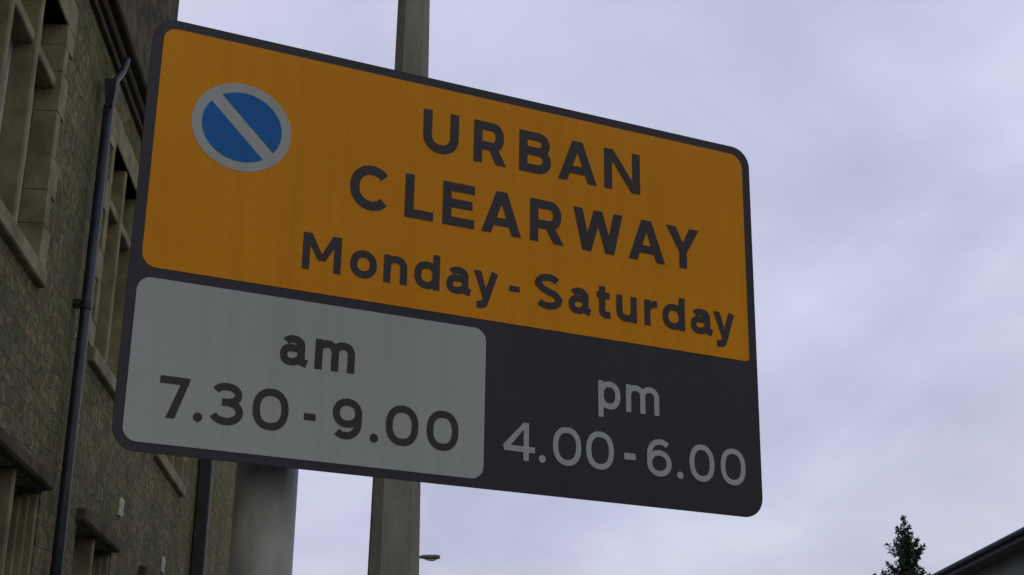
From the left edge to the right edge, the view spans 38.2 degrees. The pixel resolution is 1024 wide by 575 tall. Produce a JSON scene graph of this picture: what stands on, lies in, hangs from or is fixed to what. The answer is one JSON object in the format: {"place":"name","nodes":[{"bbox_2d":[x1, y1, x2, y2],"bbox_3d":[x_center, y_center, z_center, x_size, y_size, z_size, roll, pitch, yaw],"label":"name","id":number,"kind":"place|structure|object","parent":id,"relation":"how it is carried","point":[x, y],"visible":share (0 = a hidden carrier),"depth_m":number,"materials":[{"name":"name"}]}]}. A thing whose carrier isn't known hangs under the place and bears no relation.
{"place":"outdoors","nodes":[
{"label":"outdoors","id":0,"kind":"place"},
{"bbox_2d":[367,0,429,574],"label":"lamp column","id":1,"kind":"structure","parent":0,"point":[394,542],"depth_m":5.93,"materials":[{"name":"metal"}]},
{"bbox_2d":[177,0,1023,574],"label":"sky","id":2,"kind":"structure","parent":0,"point":[881,142],"materials":[{"name":"grey"}]},
{"label":"ground","id":3,"kind":"structure","parent":0,"visible":0},
{"bbox_2d":[0,0,196,574],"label":"stone tenement","id":4,"kind":"structure","parent":3,"relation":"on","point":[83,491],"depth_m":12.87,"materials":[{"name":"brown stone"}]},
{"bbox_2d":[0,426,54,574],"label":"window","id":5,"kind":"structure","parent":4,"relation":"in","point":[18,511],"depth_m":11.79,"materials":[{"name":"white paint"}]},
{"bbox_2d":[0,0,78,287],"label":"window","id":6,"kind":"structure","parent":4,"relation":"in","point":[25,64],"depth_m":11.56,"materials":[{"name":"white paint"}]},
{"bbox_2d":[71,507,121,574],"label":"window","id":7,"kind":"structure","parent":4,"relation":"in","point":[85,562],"depth_m":14.31,"materials":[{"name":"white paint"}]},
{"bbox_2d":[88,107,138,399],"bbox_3d":[-4.109,-0.129,15.330,0.295,2.570,2.850,2,-19,-4],"label":"window","id":8,"kind":"structure","parent":4,"relation":"in","point":[105,328],"depth_m":14.94,"materials":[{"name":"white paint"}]},
{"bbox_2d":[138,565,154,574],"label":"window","id":9,"kind":"structure","parent":4,"relation":"in","point":[143,570],"depth_m":16.93,"materials":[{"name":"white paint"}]},
{"bbox_2d":[153,454,185,496],"bbox_3d":[-4.446,1.207,19.223,0.295,2.570,2.850,2,-19,-4],"label":"window","id":10,"kind":"structure","parent":4,"relation":"in","point":[173,469],"depth_m":19.24,"materials":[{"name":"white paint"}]},
{"bbox_2d":[187,458,236,574],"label":"neighbour house","id":11,"kind":"structure","parent":3,"relation":"on","point":[211,531],"depth_m":23.55,"materials":[{"name":"brown stone"}]},
{"bbox_2d":[872,515,931,574],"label":"conifer","id":12,"kind":"object","parent":3,"relation":"on","point":[908,553],"visible":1,"depth_m":57.62,"materials":[{"name":"green plant"}]},
{"bbox_2d":[932,527,1023,574],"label":"roughcast house","id":13,"kind":"structure","parent":3,"relation":"on","point":[1004,555],"depth_m":29.77,"materials":[{"name":"white paint"}]},
{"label":"pavement","id":14,"kind":"structure","parent":0,"visible":0},
{"bbox_2d":[419,554,439,560],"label":"street lamp","id":15,"kind":"object","parent":14,"relation":"on","point":[429,557],"visible":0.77,"depth_m":41.62,"materials":[{"name":"metal"}]},
{"bbox_2d":[112,20,762,574],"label":"road sign","id":16,"kind":"object","parent":14,"relation":"on","point":[348,266],"visible":1,"depth_m":2.07,"materials":[{"name":"metal"}]}
]}

